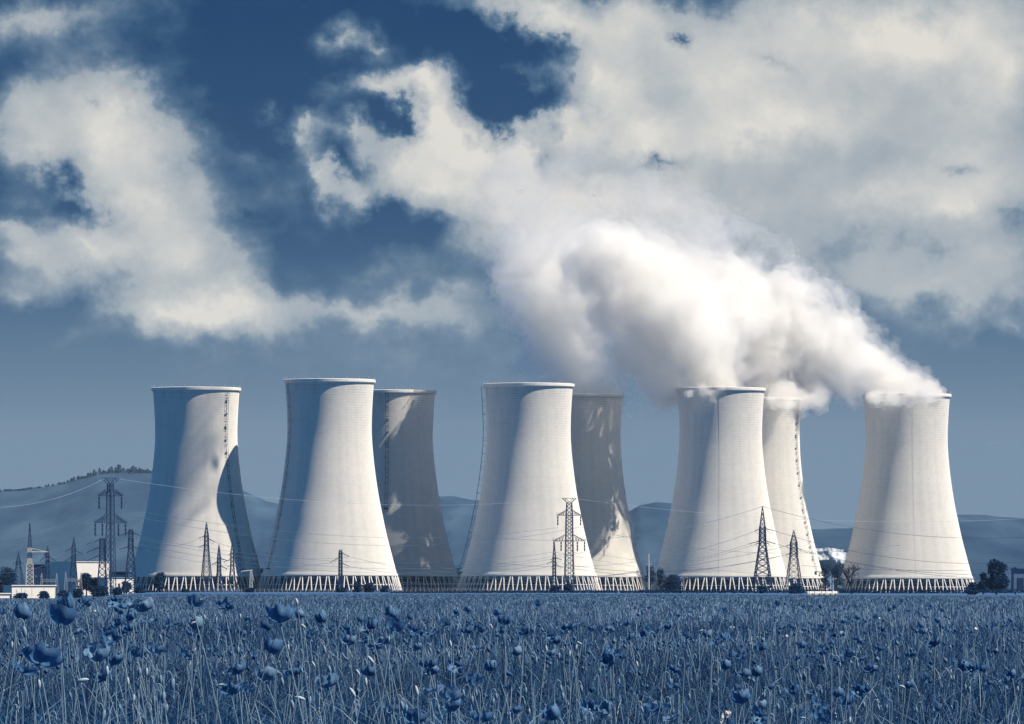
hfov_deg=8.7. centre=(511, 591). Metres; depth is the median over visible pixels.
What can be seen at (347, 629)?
poppy
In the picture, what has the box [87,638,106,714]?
poppy
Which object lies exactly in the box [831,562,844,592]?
tree
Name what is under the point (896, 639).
poppy
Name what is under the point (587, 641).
poppy
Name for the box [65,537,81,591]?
electricity pylon
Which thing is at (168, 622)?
poppy
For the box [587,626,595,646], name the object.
poppy
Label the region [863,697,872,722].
poppy bud
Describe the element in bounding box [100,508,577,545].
power line
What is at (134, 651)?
poppy
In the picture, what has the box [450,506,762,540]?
power line
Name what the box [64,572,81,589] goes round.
portal frame
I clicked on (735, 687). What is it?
poppy
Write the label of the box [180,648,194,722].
poppy
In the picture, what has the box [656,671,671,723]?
poppy bud
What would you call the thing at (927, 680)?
poppy
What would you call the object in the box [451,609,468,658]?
poppy
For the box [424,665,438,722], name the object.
poppy
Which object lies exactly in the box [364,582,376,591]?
bush
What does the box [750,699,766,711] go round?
poppy
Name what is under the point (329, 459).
cooling tower
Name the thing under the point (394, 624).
poppy
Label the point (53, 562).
power line
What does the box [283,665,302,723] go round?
poppy
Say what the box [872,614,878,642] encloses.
poppy
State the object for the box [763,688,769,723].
poppy bud
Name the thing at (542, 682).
poppy bud
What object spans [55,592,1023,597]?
ground
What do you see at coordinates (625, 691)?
poppy bud
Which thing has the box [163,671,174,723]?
poppy bud
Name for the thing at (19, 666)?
poppy
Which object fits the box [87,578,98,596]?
tree
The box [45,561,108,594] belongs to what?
industrial hall
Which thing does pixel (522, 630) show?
poppy
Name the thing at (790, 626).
poppy
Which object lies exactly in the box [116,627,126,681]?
poppy
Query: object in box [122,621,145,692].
poppy
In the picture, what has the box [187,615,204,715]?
poppy bud
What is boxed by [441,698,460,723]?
poppy
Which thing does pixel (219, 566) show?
electricity pylon
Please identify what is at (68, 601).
poppy
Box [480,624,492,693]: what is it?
poppy bud
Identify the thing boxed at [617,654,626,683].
poppy
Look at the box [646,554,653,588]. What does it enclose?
power pole
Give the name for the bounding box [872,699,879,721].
poppy bud
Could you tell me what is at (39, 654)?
poppy
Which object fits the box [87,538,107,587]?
electricity pylon
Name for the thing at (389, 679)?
poppy bud
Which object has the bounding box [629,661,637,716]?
poppy bud
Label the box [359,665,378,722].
poppy
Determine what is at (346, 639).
poppy
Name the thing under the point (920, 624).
poppy
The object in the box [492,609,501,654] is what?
poppy
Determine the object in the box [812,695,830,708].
poppy
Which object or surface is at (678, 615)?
poppy
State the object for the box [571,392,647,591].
cooling tower
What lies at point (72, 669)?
poppy bud
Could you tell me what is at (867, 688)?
poppy
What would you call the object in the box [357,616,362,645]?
poppy
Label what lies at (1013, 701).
poppy bud
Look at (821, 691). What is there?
poppy bud
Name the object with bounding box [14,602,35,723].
poppy
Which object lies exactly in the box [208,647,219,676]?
poppy
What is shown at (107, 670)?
poppy bud
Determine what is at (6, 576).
tree
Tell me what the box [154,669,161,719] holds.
poppy bud
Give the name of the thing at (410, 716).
poppy
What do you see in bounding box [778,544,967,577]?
power line
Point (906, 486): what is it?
cooling tower
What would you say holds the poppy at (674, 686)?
on the ground at (856, 594)
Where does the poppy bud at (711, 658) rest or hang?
on the ground at (856, 594)
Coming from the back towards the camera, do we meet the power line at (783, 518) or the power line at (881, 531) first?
the power line at (783, 518)
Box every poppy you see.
[0,608,7,626]
[11,658,38,723]
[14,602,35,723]
[22,641,65,723]
[48,600,77,723]
[55,592,88,723]
[70,628,84,680]
[77,595,102,702]
[83,643,109,723]
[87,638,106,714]
[92,666,118,722]
[102,626,121,723]
[103,595,121,665]
[104,653,123,723]
[109,617,134,702]
[114,599,140,723]
[114,607,126,676]
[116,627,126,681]
[122,609,146,722]
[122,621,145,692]
[127,644,152,723]
[134,597,153,723]
[141,615,157,688]
[144,642,167,723]
[151,618,178,696]
[159,631,168,670]
[179,615,202,722]
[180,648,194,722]
[183,630,193,665]
[186,594,220,723]
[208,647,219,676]
[215,597,242,723]
[219,679,239,722]
[220,625,230,665]
[228,661,251,723]
[232,616,252,666]
[237,629,246,663]
[237,680,255,721]
[248,636,283,723]
[253,619,272,701]
[255,666,280,722]
[264,603,303,723]
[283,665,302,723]
[294,608,308,665]
[306,629,315,660]
[313,609,345,713]
[315,672,338,723]
[321,626,335,664]
[339,633,357,722]
[343,625,350,669]
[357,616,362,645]
[359,625,370,682]
[359,635,370,682]
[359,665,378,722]
[363,616,396,723]
[365,643,381,695]
[374,635,405,723]
[379,615,405,723]
[379,696,401,723]
[385,605,404,706]
[387,658,396,700]
[402,624,420,673]
[403,707,429,723]
[407,613,412,652]
[411,642,421,668]
[416,630,423,657]
[418,658,441,718]
[423,629,438,705]
[423,687,437,723]
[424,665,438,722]
[437,684,463,723]
[440,618,450,672]
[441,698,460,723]
[443,658,463,713]
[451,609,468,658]
[457,606,471,649]
[459,625,473,680]
[465,672,484,723]
[470,644,485,671]
[470,710,494,723]
[474,622,489,683]
[478,660,496,723]
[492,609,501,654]
[495,615,512,684]
[496,625,507,671]
[500,684,511,722]
[501,672,512,721]
[509,705,521,723]
[511,646,522,673]
[516,626,529,702]
[529,599,541,666]
[541,703,559,723]
[544,631,555,677]
[544,649,555,663]
[548,636,561,666]
[558,622,580,711]
[561,657,570,688]
[568,638,576,656]
[580,698,599,723]
[584,639,593,656]
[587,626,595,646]
[594,699,614,721]
[599,626,614,662]
[600,651,615,723]
[600,663,614,698]
[605,643,621,712]
[608,697,616,723]
[615,684,623,723]
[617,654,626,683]
[621,619,630,666]
[622,633,636,670]
[631,687,643,723]
[637,629,647,653]
[642,699,670,723]
[646,623,653,644]
[650,626,660,666]
[659,621,672,681]
[663,710,679,723]
[666,642,672,662]
[666,682,679,721]
[667,663,679,711]
[675,613,680,645]
[676,662,690,704]
[676,690,681,723]
[681,632,698,690]
[681,641,690,660]
[687,611,693,630]
[694,629,711,682]
[709,637,722,660]
[717,607,727,637]
[718,632,726,654]
[720,659,730,706]
[729,630,735,645]
[730,689,750,723]
[731,682,744,723]
[733,650,746,685]
[735,667,751,688]
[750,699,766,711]
[751,666,761,702]
[751,707,768,723]
[754,642,766,694]
[756,600,761,636]
[764,683,773,723]
[771,616,777,644]
[772,600,780,643]
[784,684,798,723]
[787,623,794,642]
[791,655,804,693]
[791,664,808,709]
[796,641,806,654]
[800,604,810,631]
[800,627,807,639]
[804,653,815,678]
[805,604,813,639]
[806,687,820,723]
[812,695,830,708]
[812,706,836,723]
[816,624,825,656]
[816,650,829,684]
[817,644,830,688]
[818,604,822,623]
[829,656,846,683]
[832,687,842,718]
[833,647,855,723]
[838,695,853,723]
[839,618,850,646]
[850,683,865,723]
[853,615,860,646]
[853,635,863,671]
[857,653,867,684]
[861,663,877,716]
[864,684,872,723]
[867,645,884,707]
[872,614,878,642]
[877,625,884,641]
[879,632,886,645]
[887,607,891,634]
[891,605,896,636]
[893,636,901,652]
[898,598,903,629]
[899,665,907,713]
[902,609,910,632]
[903,679,913,723]
[905,651,916,689]
[913,628,927,668]
[917,675,933,723]
[918,622,923,641]
[927,636,941,682]
[928,604,932,636]
[931,701,941,723]
[934,617,941,649]
[938,607,948,643]
[938,624,944,636]
[958,660,968,703]
[965,664,976,707]
[974,664,987,706]
[979,678,992,723]
[989,621,996,645]
[998,676,1009,718]
[1004,669,1019,719]
[1005,618,1012,636]
[1017,677,1023,721]
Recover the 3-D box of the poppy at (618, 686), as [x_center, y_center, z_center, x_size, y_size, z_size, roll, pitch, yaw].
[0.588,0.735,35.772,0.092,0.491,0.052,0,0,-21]
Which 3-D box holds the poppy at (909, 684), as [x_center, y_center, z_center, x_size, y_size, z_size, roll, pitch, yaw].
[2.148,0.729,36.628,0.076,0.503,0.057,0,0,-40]
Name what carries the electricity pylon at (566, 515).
on the ground at (856, 594)
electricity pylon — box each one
[12,551,24,584]
[40,546,55,584]
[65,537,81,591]
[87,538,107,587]
[94,478,126,595]
[119,529,141,593]
[199,522,214,591]
[212,546,226,591]
[224,541,240,591]
[235,540,244,590]
[330,550,347,586]
[547,542,561,588]
[553,498,585,590]
[749,506,775,587]
[785,530,802,587]
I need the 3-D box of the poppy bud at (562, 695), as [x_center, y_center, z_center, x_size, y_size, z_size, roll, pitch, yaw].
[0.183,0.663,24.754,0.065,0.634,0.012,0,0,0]
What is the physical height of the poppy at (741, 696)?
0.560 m
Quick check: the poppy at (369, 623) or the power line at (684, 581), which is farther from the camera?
the power line at (684, 581)
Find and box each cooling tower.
[131,384,265,592]
[255,375,403,591]
[372,389,458,591]
[455,381,601,591]
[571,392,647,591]
[651,384,790,592]
[762,394,826,592]
[836,390,973,592]
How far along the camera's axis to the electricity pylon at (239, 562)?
3419.37 m
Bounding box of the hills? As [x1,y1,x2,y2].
[0,472,1023,591]
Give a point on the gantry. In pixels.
(252, 578)
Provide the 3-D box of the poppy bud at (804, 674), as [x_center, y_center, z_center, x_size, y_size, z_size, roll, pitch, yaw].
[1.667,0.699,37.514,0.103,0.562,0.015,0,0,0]
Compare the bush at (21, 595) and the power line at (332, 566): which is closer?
the bush at (21, 595)
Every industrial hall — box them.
[27,564,44,584]
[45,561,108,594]
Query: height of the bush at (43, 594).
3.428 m
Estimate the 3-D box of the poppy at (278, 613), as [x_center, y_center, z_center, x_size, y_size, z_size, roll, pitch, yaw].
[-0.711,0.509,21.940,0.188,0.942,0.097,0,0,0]
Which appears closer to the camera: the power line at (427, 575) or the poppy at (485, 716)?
the poppy at (485, 716)
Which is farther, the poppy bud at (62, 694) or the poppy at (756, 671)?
the poppy at (756, 671)
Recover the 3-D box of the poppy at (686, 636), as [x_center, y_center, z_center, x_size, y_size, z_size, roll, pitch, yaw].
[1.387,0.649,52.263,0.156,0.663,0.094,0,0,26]
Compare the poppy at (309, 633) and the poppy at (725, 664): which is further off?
the poppy at (309, 633)
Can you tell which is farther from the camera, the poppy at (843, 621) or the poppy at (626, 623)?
the poppy at (843, 621)
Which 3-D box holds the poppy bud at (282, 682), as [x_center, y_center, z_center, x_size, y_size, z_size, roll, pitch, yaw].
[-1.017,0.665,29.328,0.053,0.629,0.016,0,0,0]
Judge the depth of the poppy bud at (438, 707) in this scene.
24.25 m
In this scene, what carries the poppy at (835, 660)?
on the ground at (856, 594)
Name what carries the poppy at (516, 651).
on the ground at (856, 594)
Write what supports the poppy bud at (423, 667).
on the ground at (856, 594)
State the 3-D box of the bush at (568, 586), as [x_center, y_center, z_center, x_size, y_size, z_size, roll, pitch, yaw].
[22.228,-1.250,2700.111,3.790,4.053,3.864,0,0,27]
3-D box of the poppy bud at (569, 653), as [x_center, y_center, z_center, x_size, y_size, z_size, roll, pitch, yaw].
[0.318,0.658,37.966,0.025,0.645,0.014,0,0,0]
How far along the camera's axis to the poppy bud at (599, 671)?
37.62 m
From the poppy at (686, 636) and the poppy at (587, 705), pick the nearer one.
the poppy at (587, 705)
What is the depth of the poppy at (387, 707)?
28.37 m
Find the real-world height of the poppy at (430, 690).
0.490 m
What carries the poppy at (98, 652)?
on the ground at (856, 594)
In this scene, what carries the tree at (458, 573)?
on the ground at (856, 594)
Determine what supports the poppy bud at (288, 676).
on the ground at (856, 594)
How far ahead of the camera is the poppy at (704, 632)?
54.19 m
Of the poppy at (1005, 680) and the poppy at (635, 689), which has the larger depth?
the poppy at (1005, 680)
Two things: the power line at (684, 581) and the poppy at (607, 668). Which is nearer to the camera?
the poppy at (607, 668)
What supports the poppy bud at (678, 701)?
on the ground at (856, 594)
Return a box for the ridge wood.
[0,465,152,491]
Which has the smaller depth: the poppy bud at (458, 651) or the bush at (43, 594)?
the poppy bud at (458, 651)
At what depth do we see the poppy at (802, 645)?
62.58 m
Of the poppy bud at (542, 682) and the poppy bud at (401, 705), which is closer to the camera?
the poppy bud at (401, 705)
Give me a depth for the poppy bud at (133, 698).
30.13 m
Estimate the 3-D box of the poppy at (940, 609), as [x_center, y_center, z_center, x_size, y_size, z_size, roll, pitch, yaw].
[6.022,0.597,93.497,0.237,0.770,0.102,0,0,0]
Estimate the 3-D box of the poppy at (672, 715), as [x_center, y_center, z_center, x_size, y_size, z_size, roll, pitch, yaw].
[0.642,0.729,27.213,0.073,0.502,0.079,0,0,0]
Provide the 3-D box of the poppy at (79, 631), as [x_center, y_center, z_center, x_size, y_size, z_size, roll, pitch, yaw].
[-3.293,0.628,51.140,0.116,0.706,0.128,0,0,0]
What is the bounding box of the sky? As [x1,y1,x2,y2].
[0,0,1023,528]
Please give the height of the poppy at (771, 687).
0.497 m
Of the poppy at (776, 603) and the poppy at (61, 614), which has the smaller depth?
the poppy at (61, 614)
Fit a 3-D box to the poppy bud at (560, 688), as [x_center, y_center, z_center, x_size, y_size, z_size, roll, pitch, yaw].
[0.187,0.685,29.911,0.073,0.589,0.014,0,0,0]
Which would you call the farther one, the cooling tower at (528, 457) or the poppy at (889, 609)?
the cooling tower at (528, 457)
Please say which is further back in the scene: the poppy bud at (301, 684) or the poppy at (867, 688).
the poppy bud at (301, 684)
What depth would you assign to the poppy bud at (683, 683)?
30.07 m
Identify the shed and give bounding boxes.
[0,593,10,597]
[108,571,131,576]
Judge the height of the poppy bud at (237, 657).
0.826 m
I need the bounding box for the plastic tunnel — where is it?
[807,591,837,594]
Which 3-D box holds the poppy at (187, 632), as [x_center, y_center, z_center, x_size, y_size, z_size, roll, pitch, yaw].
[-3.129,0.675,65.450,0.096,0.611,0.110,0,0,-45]
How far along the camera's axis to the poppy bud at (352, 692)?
26.34 m
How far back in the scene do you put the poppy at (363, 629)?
54.28 m
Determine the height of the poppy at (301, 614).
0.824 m
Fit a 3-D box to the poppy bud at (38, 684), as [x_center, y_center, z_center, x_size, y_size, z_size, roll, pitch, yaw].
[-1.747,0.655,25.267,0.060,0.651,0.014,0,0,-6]
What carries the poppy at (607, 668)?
on the ground at (856, 594)
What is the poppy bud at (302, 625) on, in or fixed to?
on the ground at (856, 594)
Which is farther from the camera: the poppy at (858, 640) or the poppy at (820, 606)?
the poppy at (820, 606)
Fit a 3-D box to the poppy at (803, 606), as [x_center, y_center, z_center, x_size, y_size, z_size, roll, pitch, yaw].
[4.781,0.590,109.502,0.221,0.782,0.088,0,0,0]
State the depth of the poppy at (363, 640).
56.63 m
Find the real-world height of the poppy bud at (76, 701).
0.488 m
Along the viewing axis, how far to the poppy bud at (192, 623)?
37.04 m
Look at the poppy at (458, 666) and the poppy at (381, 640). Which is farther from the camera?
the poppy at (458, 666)
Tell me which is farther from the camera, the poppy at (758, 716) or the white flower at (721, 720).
the white flower at (721, 720)
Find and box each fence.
[132,589,273,591]
[282,589,470,591]
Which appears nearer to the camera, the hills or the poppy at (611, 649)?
the poppy at (611, 649)
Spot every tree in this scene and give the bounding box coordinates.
[0,566,17,592]
[78,572,92,596]
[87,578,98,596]
[121,582,131,593]
[153,572,165,591]
[456,565,464,581]
[644,565,656,590]
[657,567,665,588]
[663,574,681,590]
[818,564,830,588]
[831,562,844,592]
[838,562,862,593]
[977,572,988,594]
[985,559,1009,594]
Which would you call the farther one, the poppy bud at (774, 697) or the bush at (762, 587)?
the bush at (762, 587)
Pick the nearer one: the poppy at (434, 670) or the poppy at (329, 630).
the poppy at (434, 670)
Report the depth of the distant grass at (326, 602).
321.22 m
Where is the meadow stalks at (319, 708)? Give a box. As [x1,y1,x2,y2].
[0,626,1023,723]
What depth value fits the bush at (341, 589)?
2798.96 m
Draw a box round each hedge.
[390,590,617,592]
[620,588,831,592]
[838,589,1023,592]
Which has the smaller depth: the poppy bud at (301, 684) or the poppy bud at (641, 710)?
the poppy bud at (641, 710)
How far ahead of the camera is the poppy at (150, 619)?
46.35 m
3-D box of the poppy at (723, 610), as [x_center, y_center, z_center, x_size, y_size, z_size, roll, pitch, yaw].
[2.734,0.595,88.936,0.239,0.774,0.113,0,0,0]
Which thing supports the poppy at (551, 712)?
on the ground at (856, 594)
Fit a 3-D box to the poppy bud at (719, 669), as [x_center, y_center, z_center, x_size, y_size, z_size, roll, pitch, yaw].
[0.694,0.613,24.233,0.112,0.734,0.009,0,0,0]
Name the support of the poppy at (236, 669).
on the ground at (856, 594)
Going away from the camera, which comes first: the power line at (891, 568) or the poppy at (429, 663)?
the poppy at (429, 663)
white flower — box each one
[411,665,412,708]
[719,709,730,723]
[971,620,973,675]
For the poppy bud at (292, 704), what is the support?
on the ground at (856, 594)
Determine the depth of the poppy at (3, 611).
64.50 m
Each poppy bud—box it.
[0,641,12,706]
[5,618,26,723]
[10,704,18,723]
[34,665,34,723]
[37,680,45,723]
[61,668,63,723]
[68,632,81,722]
[69,688,80,723]
[73,678,88,723]
[94,703,105,723]
[102,666,108,723]
[126,677,136,722]
[131,694,134,720]
[133,662,140,723]
[145,668,151,721]
[152,689,161,723]
[153,683,165,723]
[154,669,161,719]
[158,699,167,721]
[159,630,164,721]
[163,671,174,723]
[173,691,178,723]
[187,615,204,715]
[188,648,195,723]
[190,621,206,723]
[200,647,204,705]
[215,684,223,723]
[236,614,240,710]
[236,643,243,719]
[274,672,283,723]
[283,694,293,723]
[285,637,293,723]
[287,644,291,721]
[292,624,305,723]
[295,598,311,721]
[295,696,307,723]
[300,661,309,714]
[301,671,307,702]
[302,690,311,721]
[312,661,314,718]
[317,639,325,723]
[322,685,334,723]
[327,660,335,720]
[347,688,355,723]
[355,678,366,723]
[356,669,359,723]
[367,656,384,723]
[388,637,392,723]
[392,694,403,722]
[398,698,407,723]
[414,685,418,721]
[416,643,430,707]
[430,698,439,723]
[449,640,451,723]
[452,645,459,723]
[462,684,473,723]
[470,689,480,723]
[474,639,484,697]
[475,685,488,723]
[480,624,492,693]
[491,688,497,723]
[491,693,498,723]
[505,635,510,722]
[519,683,526,723]
[530,652,537,723]
[538,646,546,723]
[553,680,562,722]
[557,648,567,718]
[561,686,570,723]
[568,651,570,723]
[571,641,581,709]
[571,644,576,687]
[576,681,582,723]
[598,664,611,722]
[618,675,629,719]
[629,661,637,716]
[634,701,643,722]
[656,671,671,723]
[662,645,672,701]
[672,683,678,722]
[677,657,684,723]
[688,689,701,723]
[699,629,702,689]
[706,633,711,714]
[707,660,720,722]
[711,683,720,723]
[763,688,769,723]
[770,640,777,683]
[772,685,780,723]
[776,698,786,723]
[789,703,797,723]
[799,669,806,723]
[803,667,812,717]
[810,685,822,723]
[831,655,840,723]
[836,635,839,677]
[843,656,858,723]
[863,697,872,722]
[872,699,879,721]
[883,688,889,723]
[885,699,892,723]
[899,685,904,723]
[915,702,924,723]
[951,700,957,722]
[952,668,961,723]
[964,680,970,722]
[1005,686,1018,723]
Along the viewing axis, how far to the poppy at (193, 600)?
32.98 m
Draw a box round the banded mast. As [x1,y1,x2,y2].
[26,523,48,584]
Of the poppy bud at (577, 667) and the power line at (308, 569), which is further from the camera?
the power line at (308, 569)
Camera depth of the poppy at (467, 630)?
55.29 m
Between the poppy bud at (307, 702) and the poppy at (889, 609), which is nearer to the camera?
the poppy bud at (307, 702)
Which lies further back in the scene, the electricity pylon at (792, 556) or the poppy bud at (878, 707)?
the electricity pylon at (792, 556)
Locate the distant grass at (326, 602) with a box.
[0,593,1023,628]
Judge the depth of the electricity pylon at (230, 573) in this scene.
3349.31 m
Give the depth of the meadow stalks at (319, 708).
46.89 m
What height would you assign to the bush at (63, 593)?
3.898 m
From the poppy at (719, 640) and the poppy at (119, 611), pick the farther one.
the poppy at (719, 640)
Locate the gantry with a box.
[241,570,253,587]
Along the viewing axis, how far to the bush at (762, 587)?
2599.05 m
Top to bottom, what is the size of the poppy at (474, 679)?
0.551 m
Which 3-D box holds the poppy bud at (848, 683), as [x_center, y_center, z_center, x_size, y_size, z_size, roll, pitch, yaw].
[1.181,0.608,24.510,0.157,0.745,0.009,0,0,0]
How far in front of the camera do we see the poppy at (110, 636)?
33.58 m
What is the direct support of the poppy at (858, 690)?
on the ground at (856, 594)
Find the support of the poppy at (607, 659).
on the ground at (856, 594)
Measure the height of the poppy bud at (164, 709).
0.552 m
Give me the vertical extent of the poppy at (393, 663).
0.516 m
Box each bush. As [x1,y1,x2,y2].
[13,592,27,597]
[37,591,49,597]
[56,590,67,596]
[72,589,83,597]
[90,586,108,596]
[111,587,122,594]
[134,587,145,592]
[245,587,254,591]
[336,587,348,591]
[352,581,362,591]
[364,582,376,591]
[378,585,390,591]
[549,585,560,590]
[563,583,572,590]
[758,585,768,592]
[788,583,802,593]
[965,582,977,594]
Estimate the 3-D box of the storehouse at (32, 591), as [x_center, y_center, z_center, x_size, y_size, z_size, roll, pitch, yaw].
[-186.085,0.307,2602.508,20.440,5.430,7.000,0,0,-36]
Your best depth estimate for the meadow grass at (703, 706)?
43.27 m
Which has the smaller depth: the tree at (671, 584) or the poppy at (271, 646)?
the poppy at (271, 646)
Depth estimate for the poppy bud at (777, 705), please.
32.21 m
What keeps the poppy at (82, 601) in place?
on the ground at (856, 594)
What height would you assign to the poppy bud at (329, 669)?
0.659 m
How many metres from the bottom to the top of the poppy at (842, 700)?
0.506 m
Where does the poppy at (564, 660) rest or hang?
on the ground at (856, 594)
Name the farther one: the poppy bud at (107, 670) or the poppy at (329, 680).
the poppy at (329, 680)
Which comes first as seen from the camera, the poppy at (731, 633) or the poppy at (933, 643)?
the poppy at (933, 643)
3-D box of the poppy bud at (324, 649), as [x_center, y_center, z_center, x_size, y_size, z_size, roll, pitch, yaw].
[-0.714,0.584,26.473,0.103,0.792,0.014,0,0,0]
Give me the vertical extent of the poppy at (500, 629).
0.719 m
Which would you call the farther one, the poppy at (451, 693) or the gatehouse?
the gatehouse
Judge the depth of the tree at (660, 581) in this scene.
3849.11 m
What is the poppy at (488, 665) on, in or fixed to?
on the ground at (856, 594)
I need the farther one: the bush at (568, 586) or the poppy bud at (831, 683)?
the bush at (568, 586)
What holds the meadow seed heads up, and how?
on the ground at (856, 594)
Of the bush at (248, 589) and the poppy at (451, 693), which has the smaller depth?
the poppy at (451, 693)
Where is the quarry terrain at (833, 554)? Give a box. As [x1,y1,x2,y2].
[816,548,847,590]
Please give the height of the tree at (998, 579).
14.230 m
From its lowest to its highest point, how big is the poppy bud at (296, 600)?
0.953 m
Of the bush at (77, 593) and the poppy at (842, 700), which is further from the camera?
the bush at (77, 593)
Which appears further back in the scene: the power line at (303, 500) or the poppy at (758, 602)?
the power line at (303, 500)
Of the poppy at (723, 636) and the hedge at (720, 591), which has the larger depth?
the hedge at (720, 591)
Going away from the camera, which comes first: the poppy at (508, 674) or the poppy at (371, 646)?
the poppy at (508, 674)
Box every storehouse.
[2,585,56,597]
[93,577,133,594]
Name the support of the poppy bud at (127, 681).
on the ground at (856, 594)
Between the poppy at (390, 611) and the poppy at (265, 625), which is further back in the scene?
the poppy at (265, 625)
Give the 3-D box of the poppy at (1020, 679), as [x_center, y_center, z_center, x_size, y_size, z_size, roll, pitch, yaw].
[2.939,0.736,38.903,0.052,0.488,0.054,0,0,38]
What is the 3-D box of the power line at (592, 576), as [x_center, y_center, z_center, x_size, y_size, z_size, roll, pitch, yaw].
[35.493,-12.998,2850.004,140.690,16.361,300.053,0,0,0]
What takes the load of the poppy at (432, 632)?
on the ground at (856, 594)
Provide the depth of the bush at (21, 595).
2298.40 m
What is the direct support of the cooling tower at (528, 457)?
on the ground at (856, 594)
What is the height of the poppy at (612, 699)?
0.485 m
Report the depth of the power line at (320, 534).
3229.72 m
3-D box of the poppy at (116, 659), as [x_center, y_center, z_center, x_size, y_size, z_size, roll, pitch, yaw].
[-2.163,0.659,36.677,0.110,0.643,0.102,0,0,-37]
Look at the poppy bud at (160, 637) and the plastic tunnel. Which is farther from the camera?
the plastic tunnel
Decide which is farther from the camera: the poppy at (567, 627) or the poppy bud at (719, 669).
the poppy at (567, 627)
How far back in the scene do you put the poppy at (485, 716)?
26.98 m
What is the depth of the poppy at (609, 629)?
61.74 m
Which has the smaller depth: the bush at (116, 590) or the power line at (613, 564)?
the bush at (116, 590)
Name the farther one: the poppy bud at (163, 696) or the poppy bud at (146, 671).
the poppy bud at (146, 671)
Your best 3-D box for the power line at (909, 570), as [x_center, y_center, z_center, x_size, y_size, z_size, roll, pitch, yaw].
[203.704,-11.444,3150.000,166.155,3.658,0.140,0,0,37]
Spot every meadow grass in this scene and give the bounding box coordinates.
[0,613,1023,711]
[0,667,1023,723]
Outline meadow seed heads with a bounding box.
[1,602,1023,697]
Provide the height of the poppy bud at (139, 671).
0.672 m
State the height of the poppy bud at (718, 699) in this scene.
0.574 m
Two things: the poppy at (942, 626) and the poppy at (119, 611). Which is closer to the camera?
the poppy at (119, 611)
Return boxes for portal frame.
[40,573,58,593]
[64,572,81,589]
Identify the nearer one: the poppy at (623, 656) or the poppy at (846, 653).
the poppy at (846, 653)
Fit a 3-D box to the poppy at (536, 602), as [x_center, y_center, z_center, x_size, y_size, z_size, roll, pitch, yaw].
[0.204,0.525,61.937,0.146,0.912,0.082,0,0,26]
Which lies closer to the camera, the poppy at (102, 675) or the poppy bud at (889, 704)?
the poppy at (102, 675)
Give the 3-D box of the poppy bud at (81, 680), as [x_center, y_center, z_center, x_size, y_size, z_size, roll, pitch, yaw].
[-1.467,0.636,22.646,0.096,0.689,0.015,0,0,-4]
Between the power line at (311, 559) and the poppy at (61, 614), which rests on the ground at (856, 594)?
the poppy at (61, 614)
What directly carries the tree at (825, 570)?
on the ground at (856, 594)
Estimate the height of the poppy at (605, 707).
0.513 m
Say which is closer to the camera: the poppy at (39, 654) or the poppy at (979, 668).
the poppy at (39, 654)
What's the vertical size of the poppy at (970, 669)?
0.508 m
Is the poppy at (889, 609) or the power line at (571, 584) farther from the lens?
the power line at (571, 584)
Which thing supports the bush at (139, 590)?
on the ground at (856, 594)
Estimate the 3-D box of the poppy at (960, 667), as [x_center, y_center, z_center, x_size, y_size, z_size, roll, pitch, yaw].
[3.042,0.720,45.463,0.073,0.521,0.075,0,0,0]
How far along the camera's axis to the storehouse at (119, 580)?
3399.44 m
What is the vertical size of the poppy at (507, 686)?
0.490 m
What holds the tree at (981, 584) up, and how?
on the ground at (856, 594)
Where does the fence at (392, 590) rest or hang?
on the ground at (856, 594)
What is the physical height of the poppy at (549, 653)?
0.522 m
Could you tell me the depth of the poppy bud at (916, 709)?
31.26 m
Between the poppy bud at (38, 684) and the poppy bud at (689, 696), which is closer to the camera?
the poppy bud at (38, 684)
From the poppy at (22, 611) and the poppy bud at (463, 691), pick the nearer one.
the poppy bud at (463, 691)
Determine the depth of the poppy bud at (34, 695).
35.81 m
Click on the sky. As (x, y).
(821, 201)
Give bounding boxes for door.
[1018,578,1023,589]
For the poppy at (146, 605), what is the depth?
31.84 m
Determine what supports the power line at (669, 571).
attached to the electricity pylon at (792, 556)
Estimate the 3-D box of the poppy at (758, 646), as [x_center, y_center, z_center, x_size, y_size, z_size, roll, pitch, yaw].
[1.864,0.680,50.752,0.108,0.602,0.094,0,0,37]
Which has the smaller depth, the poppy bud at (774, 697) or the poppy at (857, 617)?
the poppy bud at (774, 697)
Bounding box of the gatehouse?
[1010,569,1023,591]
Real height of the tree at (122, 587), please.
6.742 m
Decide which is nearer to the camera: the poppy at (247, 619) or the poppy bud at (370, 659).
the poppy bud at (370, 659)
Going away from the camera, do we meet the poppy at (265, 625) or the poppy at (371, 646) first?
the poppy at (265, 625)
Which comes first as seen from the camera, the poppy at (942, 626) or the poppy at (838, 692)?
the poppy at (838, 692)
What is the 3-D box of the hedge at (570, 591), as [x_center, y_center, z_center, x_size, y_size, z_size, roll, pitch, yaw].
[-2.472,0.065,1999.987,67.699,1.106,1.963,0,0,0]
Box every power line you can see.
[2,508,98,540]
[9,536,100,572]
[99,535,582,572]
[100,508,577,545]
[116,478,554,504]
[118,534,575,568]
[125,508,557,537]
[125,534,550,562]
[145,550,324,567]
[349,556,542,571]
[350,566,544,575]
[377,555,783,588]
[400,546,783,583]
[425,544,747,579]
[425,544,754,577]
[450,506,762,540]
[477,532,751,566]
[556,552,1008,584]
[562,556,779,571]
[564,567,1008,590]
[581,499,1023,521]
[583,527,896,552]
[587,552,980,577]
[765,507,1023,538]
[776,531,1018,563]
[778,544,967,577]
[802,565,1018,570]
[804,550,1010,573]
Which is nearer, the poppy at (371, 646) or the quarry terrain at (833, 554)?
the poppy at (371, 646)

